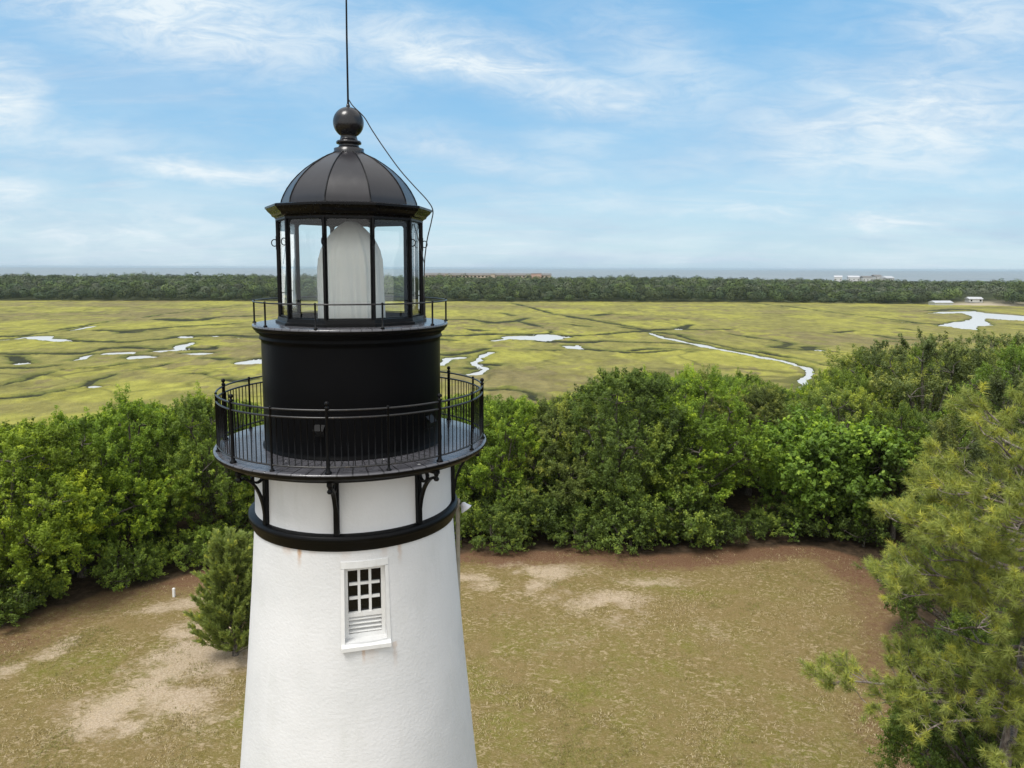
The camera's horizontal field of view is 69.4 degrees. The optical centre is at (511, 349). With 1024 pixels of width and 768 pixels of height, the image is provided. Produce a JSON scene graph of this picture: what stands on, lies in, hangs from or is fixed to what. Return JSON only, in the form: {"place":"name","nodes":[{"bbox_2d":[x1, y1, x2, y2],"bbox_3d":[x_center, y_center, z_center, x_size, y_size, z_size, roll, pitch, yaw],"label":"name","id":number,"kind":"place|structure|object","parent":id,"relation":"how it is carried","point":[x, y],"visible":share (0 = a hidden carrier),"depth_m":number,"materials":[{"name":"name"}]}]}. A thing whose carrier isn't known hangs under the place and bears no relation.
{"place":"outdoors","nodes":[
{"label":"outdoors","id":0,"kind":"place"},
{"bbox_2d":[425,273,551,277],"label":"apartment building","id":1,"kind":"structure","parent":0,"point":[493,275],"depth_m":1028.22,"materials":[{"name":"beige paint"}]},
{"bbox_2d":[0,468,1021,767],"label":"ground","id":2,"kind":"structure","parent":0,"point":[110,700],"depth_m":32.35,"materials":[{"name":"soil"}]},
{"bbox_2d":[0,560,70,626],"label":"shrub","id":3,"kind":"object","parent":2,"relation":"on","point":[12,606],"visible":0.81,"depth_m":35.44,"materials":[{"name":"green plant"}]},
{"bbox_2d":[0,564,70,608],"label":"shrub","id":4,"kind":"object","parent":2,"relation":"on","point":[40,589],"visible":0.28,"depth_m":36.80,"materials":[{"name":"green plant"}]},
{"bbox_2d":[0,540,80,579],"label":"shrub","id":5,"kind":"object","parent":2,"relation":"on","point":[51,568],"visible":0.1,"depth_m":39.56,"materials":[{"name":"green plant"}]},
{"bbox_2d":[0,416,118,591],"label":"oak tree","id":6,"kind":"object","parent":2,"relation":"on","point":[14,542],"visible":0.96,"depth_m":36.25,"materials":[{"name":"green plant"}]},
{"bbox_2d":[33,523,118,581],"bbox_3d":[-24.562,10.992,40.828,4.466,4.024,4.283,6,8,40],"label":"shrub","id":7,"kind":"object","parent":2,"relation":"on","point":[83,563],"visible":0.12,"depth_m":40.13,"materials":[{"name":"green plant"}]},
{"bbox_2d":[0,405,171,577],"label":"oak tree","id":8,"kind":"object","parent":2,"relation":"on","point":[91,432],"visible":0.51,"depth_m":40.00,"materials":[{"name":"green plant"}]},
{"bbox_2d":[24,415,160,539],"bbox_3d":[-25.573,8.144,46.734,9.113,8.215,8.615,-2,7,-17],"label":"oak tree","id":9,"kind":"object","parent":2,"relation":"on","point":[72,419],"visible":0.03,"depth_m":45.20,"materials":[{"name":"green plant"}]},
{"bbox_2d":[90,535,153,592],"bbox_3d":[-20.788,11.514,38.982,3.308,3.262,2.929,0,6,-2],"label":"shrub","id":10,"kind":"object","parent":2,"relation":"on","point":[137,562],"visible":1,"depth_m":38.85,"materials":[{"name":"green plant"}]},
{"bbox_2d":[119,400,147,433],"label":"oak tree","id":11,"kind":"object","parent":2,"relation":"on","point":[133,422],"visible":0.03,"depth_m":56.33,"materials":[{"name":"green plant"}]},
{"bbox_2d":[75,382,211,550],"bbox_3d":[-21.802,7.317,43.447,7.563,10.957,7.934,-1,6,-14],"label":"oak tree","id":12,"kind":"object","parent":2,"relation":"on","point":[128,411],"visible":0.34,"depth_m":42.20,"materials":[{"name":"green plant"}]},
{"bbox_2d":[117,539,169,582],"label":"shrub","id":13,"kind":"object","parent":2,"relation":"on","point":[156,550],"visible":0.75,"depth_m":40.58,"materials":[{"name":"green plant"}]},
{"bbox_2d":[129,404,188,429],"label":"oak tree","id":14,"kind":"object","parent":2,"relation":"on","point":[161,410],"visible":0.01,"depth_m":64.10,"materials":[{"name":"green plant"}]},
{"bbox_2d":[132,519,193,561],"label":"shrub","id":15,"kind":"object","parent":2,"relation":"on","point":[158,534],"visible":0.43,"depth_m":43.10,"materials":[{"name":"green plant"}]},
{"bbox_2d":[120,379,254,527],"bbox_3d":[-18.901,7.154,45.773,9.014,10.857,8.432,4,7,31],"label":"oak tree","id":16,"kind":"object","parent":2,"relation":"on","point":[198,405],"visible":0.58,"depth_m":43.25,"materials":[{"name":"green plant"}]},
{"bbox_2d":[159,521,218,571],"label":"shrub","id":17,"kind":"object","parent":2,"relation":"on","point":[182,544],"visible":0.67,"depth_m":41.88,"materials":[{"name":"green plant"}]},
{"bbox_2d":[189,523,235,563],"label":"shrub","id":18,"kind":"object","parent":2,"relation":"on","point":[220,528],"visible":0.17,"depth_m":42.60,"materials":[{"name":"green plant"}]},
{"bbox_2d":[171,403,263,509],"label":"oak tree","id":19,"kind":"object","parent":2,"relation":"on","point":[213,436],"visible":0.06,"depth_m":49.78,"materials":[{"name":"green plant"}]},
{"bbox_2d":[182,526,253,656],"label":"cedar tree","id":20,"kind":"object","parent":2,"relation":"on","point":[226,597],"visible":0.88,"depth_m":31.57,"materials":[{"name":"plant"}]},
{"bbox_2d":[190,493,253,541],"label":"shrub","id":21,"kind":"object","parent":2,"relation":"on","point":[239,522],"visible":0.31,"depth_m":44.77,"materials":[{"name":"green plant"}]},
{"bbox_2d":[206,398,263,436],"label":"oak tree","id":22,"kind":"object","parent":2,"relation":"on","point":[255,409],"visible":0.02,"depth_m":62.75,"materials":[{"name":"green plant"}]},
{"bbox_2d":[241,477,253,501],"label":"oak tree","id":23,"kind":"object","parent":2,"relation":"on","point":[249,486],"visible":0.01,"depth_m":47.24,"materials":[{"name":"green plant"}]},
{"bbox_2d":[213,0,485,767],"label":"lighthouse","id":24,"kind":"object","parent":2,"relation":"on","point":[351,452],"visible":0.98,"depth_m":10.45,"materials":[{"name":"paint"}]},
{"bbox_2d":[317,221,385,318],"bbox_3d":[-2.461,-1.196,11.339,1.028,1.530,1.025,0,6,0],"label":"lens cover","id":25,"kind":"object","parent":24,"relation":"on","point":[348,258],"visible":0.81,"depth_m":10.94,"materials":[{"name":"fabric"}]},
{"bbox_2d":[340,557,390,652],"bbox_3d":[-2.060,3.553,10.389,0.693,1.250,0.288,-2,7,-16],"label":"window","id":26,"kind":"structure","parent":24,"relation":"in","point":[363,613],"depth_m":10.44,"materials":[{"name":"white wood"}]},
{"bbox_2d":[0,547,909,767],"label":"grass tufts","id":27,"kind":"object","parent":2,"relation":"on","point":[503,692],"visible":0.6,"depth_m":29.64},
{"bbox_2d":[441,410,475,496],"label":"oak tree","id":28,"kind":"object","parent":2,"relation":"on","point":[464,467],"visible":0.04,"depth_m":47.65,"materials":[{"name":"green plant"}]},
{"bbox_2d":[456,498,470,594],"bbox_3d":[-0.786,3.554,12.200,0.270,2.251,0.195,5,8,37],"label":"utility pole","id":29,"kind":"object","parent":2,"relation":"on","point":[464,506],"visible":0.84,"depth_m":12.12,"materials":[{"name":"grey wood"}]},
{"bbox_2d":[453,492,473,531],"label":"shrub","id":30,"kind":"object","parent":2,"relation":"on","point":[468,529],"visible":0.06,"depth_m":46.13,"materials":[{"name":"green plant"}]},
{"bbox_2d":[453,488,494,546],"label":"shrub","id":31,"kind":"object","parent":2,"relation":"on","point":[466,513],"visible":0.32,"depth_m":45.40,"materials":[{"name":"green plant"}]},
{"bbox_2d":[460,476,509,534],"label":"shrub","id":32,"kind":"object","parent":2,"relation":"on","point":[475,497],"visible":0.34,"depth_m":47.32,"materials":[{"name":"green plant"}]},
{"bbox_2d":[451,395,531,502],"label":"oak tree","id":33,"kind":"object","parent":2,"relation":"on","point":[485,405],"visible":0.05,"depth_m":53.76,"materials":[{"name":"green plant"}]},
{"bbox_2d":[468,498,534,554],"bbox_3d":[-0.629,10.876,45.130,4.164,3.529,3.994,0,6,-6],"label":"shrub","id":34,"kind":"object","parent":2,"relation":"on","point":[499,539],"visible":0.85,"depth_m":44.61,"materials":[{"name":"green plant"}]},
{"bbox_2d":[450,394,555,527],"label":"oak tree","id":35,"kind":"object","parent":2,"relation":"on","point":[502,429],"visible":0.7,"depth_m":46.88,"materials":[{"name":"green plant"}]},
{"bbox_2d":[494,486,556,547],"bbox_3d":[0.949,10.514,45.771,4.105,4.292,4.636,0,6,-2],"label":"shrub","id":36,"kind":"object","parent":2,"relation":"on","point":[521,501],"visible":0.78,"depth_m":45.13,"materials":[{"name":"green plant"}]},
{"bbox_2d":[494,405,589,496],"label":"oak tree","id":37,"kind":"object","parent":2,"relation":"on","point":[535,416],"visible":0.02,"depth_m":54.66,"materials":[{"name":"green plant"}]},
{"bbox_2d":[507,472,591,539],"bbox_3d":[2.230,10.025,47.860,6.003,5.006,5.757,-2,7,-23],"label":"shrub","id":38,"kind":"object","parent":2,"relation":"on","point":[548,504],"visible":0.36,"depth_m":46.61,"materials":[{"name":"green plant"}]},
{"bbox_2d":[505,392,615,508],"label":"oak tree","id":39,"kind":"object","parent":2,"relation":"on","point":[549,430],"visible":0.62,"depth_m":46.83,"materials":[{"name":"green plant"}]},
{"bbox_2d":[532,392,588,423],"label":"oak tree","id":40,"kind":"object","parent":2,"relation":"on","point":[554,402],"visible":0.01,"depth_m":65.46,"materials":[{"name":"green plant"}]},
{"bbox_2d":[533,486,593,540],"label":"shrub","id":41,"kind":"object","parent":2,"relation":"on","point":[554,534],"visible":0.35,"depth_m":46.28,"materials":[{"name":"green plant"}]},
{"bbox_2d":[550,398,606,467],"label":"oak tree","id":42,"kind":"object","parent":2,"relation":"on","point":[586,419],"visible":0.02,"depth_m":59.45,"materials":[{"name":"green plant"}]},
{"bbox_2d":[554,501,614,552],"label":"shrub","id":43,"kind":"object","parent":2,"relation":"on","point":[578,535],"visible":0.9,"depth_m":44.88,"materials":[{"name":"green plant"}]},
{"bbox_2d":[538,365,700,529],"bbox_3d":[6.991,6.609,48.502,8.896,11.679,10.381,-5,8,-37],"label":"oak tree","id":44,"kind":"object","parent":2,"relation":"on","point":[627,467],"visible":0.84,"depth_m":46.18,"materials":[{"name":"green plant"}]},
{"bbox_2d":[586,378,652,457],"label":"oak tree","id":45,"kind":"object","parent":2,"relation":"on","point":[619,410],"visible":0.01,"depth_m":59.25,"materials":[{"name":"green plant"}]},
{"bbox_2d":[582,472,663,537],"bbox_3d":[7.538,10.147,47.682,5.641,4.758,6.371,-6,9,-44],"label":"shrub","id":46,"kind":"object","parent":2,"relation":"on","point":[605,503],"visible":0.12,"depth_m":47.12,"materials":[{"name":"green plant"}]},
{"bbox_2d":[594,372,658,410],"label":"oak tree","id":47,"kind":"object","parent":2,"relation":"on","point":[597,402],"visible":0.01,"depth_m":65.77,"materials":[{"name":"green plant"}]},
{"bbox_2d":[578,481,681,555],"bbox_3d":[7.043,10.322,45.334,5.254,4.976,5.479,-4,8,-36],"label":"shrub","id":48,"kind":"object","parent":2,"relation":"on","point":[647,513],"visible":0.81,"depth_m":44.21,"materials":[{"name":"green plant"}]},
{"bbox_2d":[592,374,698,477],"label":"oak tree","id":49,"kind":"object","parent":2,"relation":"on","point":[628,414],"visible":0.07,"depth_m":54.45,"materials":[{"name":"green plant"}]},
{"bbox_2d":[622,505,668,549],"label":"shrub","id":50,"kind":"object","parent":2,"relation":"on","point":[642,542],"visible":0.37,"depth_m":44.69,"materials":[{"name":"green plant"}]},
{"bbox_2d":[634,370,669,378],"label":"oak tree","id":51,"kind":"object","parent":2,"relation":"on","point":[652,373],"visible":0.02,"depth_m":74.48,"materials":[{"name":"green plant"}]},
{"bbox_2d":[643,364,671,385],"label":"oak tree","id":52,"kind":"object","parent":2,"relation":"on","point":[650,374],"visible":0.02,"depth_m":68.97,"materials":[{"name":"green plant"}]},
{"bbox_2d":[639,499,690,544],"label":"shrub","id":53,"kind":"object","parent":2,"relation":"on","point":[672,534],"visible":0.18,"depth_m":45.56,"materials":[{"name":"green plant"}]},
{"bbox_2d":[668,362,696,381],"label":"oak tree","id":54,"kind":"object","parent":2,"relation":"on","point":[681,371],"visible":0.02,"depth_m":108.74,"materials":[{"name":"green plant"}]},
{"bbox_2d":[640,367,725,468],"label":"oak tree","id":55,"kind":"object","parent":2,"relation":"on","point":[683,379],"visible":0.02,"depth_m":59.63,"materials":[{"name":"green plant"}]},
{"bbox_2d":[643,474,724,547],"bbox_3d":[10.966,10.182,45.882,4.957,5.276,5.598,-5,8,-40],"label":"shrub","id":56,"kind":"object","parent":2,"relation":"on","point":[699,516],"visible":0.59,"depth_m":45.07,"materials":[{"name":"green plant"}]},
{"bbox_2d":[657,502,717,546],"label":"shrub","id":57,"kind":"object","parent":2,"relation":"on","point":[685,537],"visible":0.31,"depth_m":45.44,"materials":[{"name":"green plant"}]},
{"bbox_2d":[672,364,725,385],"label":"oak tree","id":58,"kind":"object","parent":2,"relation":"on","point":[685,372],"visible":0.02,"depth_m":69.91,"materials":[{"name":"green plant"}]},
{"bbox_2d":[624,363,784,522],"bbox_3d":[12.345,6.651,48.427,8.654,11.534,9.078,-2,7,-18],"label":"oak tree","id":59,"kind":"object","parent":2,"relation":"on","point":[730,436],"visible":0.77,"depth_m":46.53,"materials":[{"name":"green plant"}]},
{"bbox_2d":[673,363,758,495],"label":"oak tree","id":60,"kind":"object","parent":2,"relation":"on","point":[718,407],"visible":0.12,"depth_m":52.38,"materials":[{"name":"green plant"}]},
{"bbox_2d":[693,503,749,549],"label":"shrub","id":61,"kind":"object","parent":2,"relation":"on","point":[736,533],"visible":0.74,"depth_m":44.93,"materials":[{"name":"green plant"}]},
{"bbox_2d":[710,506,744,536],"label":"shrub","id":62,"kind":"object","parent":2,"relation":"on","point":[732,524],"visible":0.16,"depth_m":47.33,"materials":[{"name":"green plant"}]},
{"bbox_2d":[721,374,753,388],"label":"oak tree","id":63,"kind":"object","parent":2,"relation":"on","point":[730,381],"visible":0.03,"depth_m":70.98,"materials":[{"name":"green plant"}]},
{"bbox_2d":[703,384,790,495],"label":"oak tree","id":64,"kind":"object","parent":2,"relation":"on","point":[772,403],"visible":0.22,"depth_m":55.56,"materials":[{"name":"green plant"}]},
{"bbox_2d":[723,377,777,479],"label":"oak tree","id":65,"kind":"object","parent":2,"relation":"on","point":[736,384],"visible":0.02,"depth_m":61.87,"materials":[{"name":"green plant"}]},
{"bbox_2d":[729,367,777,385],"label":"oak tree","id":66,"kind":"object","parent":2,"relation":"on","point":[757,379],"visible":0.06,"depth_m":83.84,"materials":[{"name":"green plant"}]},
{"bbox_2d":[723,379,785,475],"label":"oak tree","id":67,"kind":"object","parent":2,"relation":"on","point":[750,386],"visible":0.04,"depth_m":66.29,"materials":[{"name":"green plant"}]},
{"bbox_2d":[738,504,775,539],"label":"shrub","id":68,"kind":"object","parent":2,"relation":"on","point":[759,531],"visible":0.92,"depth_m":46.50,"materials":[{"name":"green plant"}]},
{"bbox_2d":[741,495,801,531],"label":"shrub","id":69,"kind":"object","parent":2,"relation":"on","point":[773,510],"visible":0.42,"depth_m":48.26,"materials":[{"name":"green plant"}]},
{"bbox_2d":[752,382,790,400],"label":"oak tree","id":70,"kind":"object","parent":2,"relation":"on","point":[774,388],"depth_m":77.44,"materials":[{"name":"green plant"}]},
{"bbox_2d":[758,379,796,404],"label":"oak tree","id":71,"kind":"object","parent":2,"relation":"on","point":[786,398],"visible":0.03,"depth_m":71.67,"materials":[{"name":"green plant"}]},
{"bbox_2d":[778,383,799,397],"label":"oak tree","id":72,"kind":"object","parent":2,"relation":"on","point":[790,389],"depth_m":91.52,"materials":[{"name":"green plant"}]},
{"bbox_2d":[780,393,812,414],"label":"oak tree","id":73,"kind":"object","parent":2,"relation":"on","point":[803,399],"visible":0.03,"depth_m":65.29,"materials":[{"name":"green plant"}]},
{"bbox_2d":[764,498,830,541],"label":"shrub","id":74,"kind":"object","parent":2,"relation":"on","point":[816,526],"visible":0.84,"depth_m":46.08,"materials":[{"name":"green plant"}]},
{"bbox_2d":[795,378,815,399],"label":"oak tree","id":75,"kind":"object","parent":2,"relation":"on","point":[799,392],"visible":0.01,"depth_m":77.96,"materials":[{"name":"green plant"}]},
{"bbox_2d":[746,403,919,536],"bbox_3d":[19.988,8.092,47.328,9.900,8.826,9.708,-1,6,-11],"label":"broadleaf tree","id":76,"kind":"object","parent":2,"relation":"on","point":[818,481],"visible":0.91,"depth_m":45.16,"materials":[{"name":"green plant"}]},
{"bbox_2d":[774,379,919,487],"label":"live oak","id":77,"kind":"object","parent":2,"relation":"on","point":[819,397],"visible":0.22,"depth_m":50.92,"materials":[{"name":"green plant"}]},
{"bbox_2d":[830,505,875,539],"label":"shrub","id":78,"kind":"object","parent":2,"relation":"on","point":[837,527],"visible":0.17,"depth_m":46.79,"materials":[{"name":"green plant"}]},
{"bbox_2d":[830,495,893,546],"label":"shrub","id":79,"kind":"object","parent":2,"relation":"on","point":[879,528],"visible":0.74,"depth_m":45.11,"materials":[{"name":"green plant"}]},
{"bbox_2d":[803,359,921,483],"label":"live oak","id":80,"kind":"object","parent":2,"relation":"on","point":[840,379],"visible":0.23,"depth_m":55.84,"materials":[{"name":"green plant"}]},
{"bbox_2d":[797,344,937,471],"bbox_3d":[29.154,5.800,60.925,11.229,12.497,11.593,1,6,11],"label":"live oak","id":81,"kind":"object","parent":2,"relation":"on","point":[846,363],"visible":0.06,"depth_m":60.22,"materials":[{"name":"green plant"}]},
{"bbox_2d":[842,349,897,371],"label":"live oak","id":82,"kind":"object","parent":2,"relation":"on","point":[851,367],"depth_m":71.48,"materials":[{"name":"green plant"}]},
{"bbox_2d":[875,345,907,363],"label":"live oak","id":83,"kind":"object","parent":2,"relation":"on","point":[889,352],"visible":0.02,"depth_m":91.99,"materials":[{"name":"green plant"}]},
{"bbox_2d":[840,401,944,538],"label":"live oak","id":84,"kind":"object","parent":2,"relation":"on","point":[901,416],"visible":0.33,"depth_m":45.69,"materials":[{"name":"green plant"}]},
{"bbox_2d":[795,375,1023,767],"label":"pine tree","id":85,"kind":"object","parent":2,"relation":"on","point":[963,535],"visible":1,"depth_m":16.33,"materials":[{"name":"green plant"}]},
{"bbox_2d":[906,345,934,364],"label":"live oak","id":86,"kind":"object","parent":2,"relation":"on","point":[919,351],"visible":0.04,"depth_m":81.24,"materials":[{"name":"green plant"}]},
{"bbox_2d":[837,326,1019,509],"bbox_3d":[30.723,5.355,52.859,12.445,13.985,13.956,-6,9,-44],"label":"live oak","id":87,"kind":"object","parent":2,"relation":"on","point":[928,349],"visible":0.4,"depth_m":52.37,"materials":[{"name":"green plant"}]},
{"bbox_2d":[893,354,967,399],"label":"live oak","id":88,"kind":"object","parent":2,"relation":"on","point":[928,371],"visible":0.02,"depth_m":64.84,"materials":[{"name":"green plant"}]},
{"bbox_2d":[864,606,1023,767],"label":"live oak","id":89,"kind":"object","parent":2,"relation":"on","point":[896,735],"visible":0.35,"depth_m":19.87,"materials":[{"name":"green plant"}]},
{"bbox_2d":[895,352,994,449],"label":"live oak","id":90,"kind":"object","parent":2,"relation":"on","point":[960,377],"visible":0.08,"depth_m":55.17,"materials":[{"name":"green plant"}]},
{"bbox_2d":[877,490,1023,643],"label":"live oak","id":91,"kind":"object","parent":2,"relation":"on","point":[921,601],"visible":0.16,"depth_m":30.89,"materials":[{"name":"green plant"}]},
{"bbox_2d":[884,606,1023,767],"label":"live oak","id":92,"kind":"object","parent":2,"relation":"on","point":[942,641],"visible":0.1,"depth_m":22.06,"materials":[{"name":"green plant"}]},
{"bbox_2d":[905,337,1023,498],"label":"live oak","id":93,"kind":"object","parent":2,"relation":"on","point":[1012,350],"visible":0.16,"depth_m":44.18,"materials":[{"name":"green plant"}]},
{"bbox_2d":[919,361,1023,549],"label":"live oak","id":94,"kind":"object","parent":2,"relation":"on","point":[996,389],"visible":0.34,"depth_m":36.73,"materials":[{"name":"green plant"}]},
{"bbox_2d":[939,328,1023,402],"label":"live oak","id":95,"kind":"object","parent":2,"relation":"on","point":[981,339],"visible":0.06,"depth_m":60.46,"materials":[{"name":"green plant"}]},
{"bbox_2d":[959,341,1018,437],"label":"live oak","id":96,"kind":"object","parent":2,"relation":"on","point":[993,354],"visible":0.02,"depth_m":47.74,"materials":[{"name":"green plant"}]},
{"bbox_2d":[0,300,1023,425],"bbox_3d":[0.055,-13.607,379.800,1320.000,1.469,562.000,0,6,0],"label":"marsh","id":97,"kind":"structure","parent":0,"point":[608,336],"depth_m":283.37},
{"bbox_2d":[0,267,1023,285],"bbox_3d":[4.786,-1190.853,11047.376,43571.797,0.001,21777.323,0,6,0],"label":"sea","id":98,"kind":"structure","parent":0,"point":[950,276],"depth_m":4581.90,"materials":[{"name":"liquid"}]},
{"bbox_2d":[0,285,1023,306],"bbox_3d":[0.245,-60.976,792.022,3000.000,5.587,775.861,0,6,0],"label":"shore","id":99,"kind":"structure","parent":0,"point":[989,299],"depth_m":631.53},
{"bbox_2d":[0,271,1023,302],"bbox_3d":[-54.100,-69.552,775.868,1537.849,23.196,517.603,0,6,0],"label":"wood","id":100,"kind":"object","parent":99,"relation":"on","point":[250,286],"visible":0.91,"depth_m":640.02,"materials":[{"name":"green plant"}]},
{"bbox_2d":[929,301,953,304],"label":"beach house","id":101,"kind":"structure","parent":99,"relation":"on","point":[940,302],"depth_m":587.89,"materials":[{"name":"white"}]},
{"bbox_2d":[964,297,982,302],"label":"beach house","id":102,"kind":"structure","parent":99,"relation":"on","point":[975,299],"depth_m":599.59,"materials":[{"name":"white"}]},
{"bbox_2d":[0,0,1023,270],"label":"sky","id":103,"kind":"structure","parent":0,"point":[867,135],"materials":[{"name":"blue"}]},
{"bbox_2d":[14,311,1023,389],"bbox_3d":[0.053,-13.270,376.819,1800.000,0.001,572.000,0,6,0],"label":"creek water","id":104,"kind":"structure","parent":0,"point":[976,320],"depth_m":289.26,"materials":[{"name":"grey liquid"}]},
{"bbox_2d":[847,276,859,281],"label":"beach house","id":105,"kind":"structure","parent":0,"point":[853,278],"depth_m":1084.19,"materials":[{"name":"white"}]},
{"bbox_2d":[860,276,872,281],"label":"beach house","id":106,"kind":"structure","parent":0,"point":[866,278],"depth_m":1074.73,"materials":[{"name":"white"}]},
{"bbox_2d":[880,276,893,280],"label":"beach house","id":107,"kind":"structure","parent":0,"point":[887,277],"depth_m":1076.34,"materials":[{"name":"white"}]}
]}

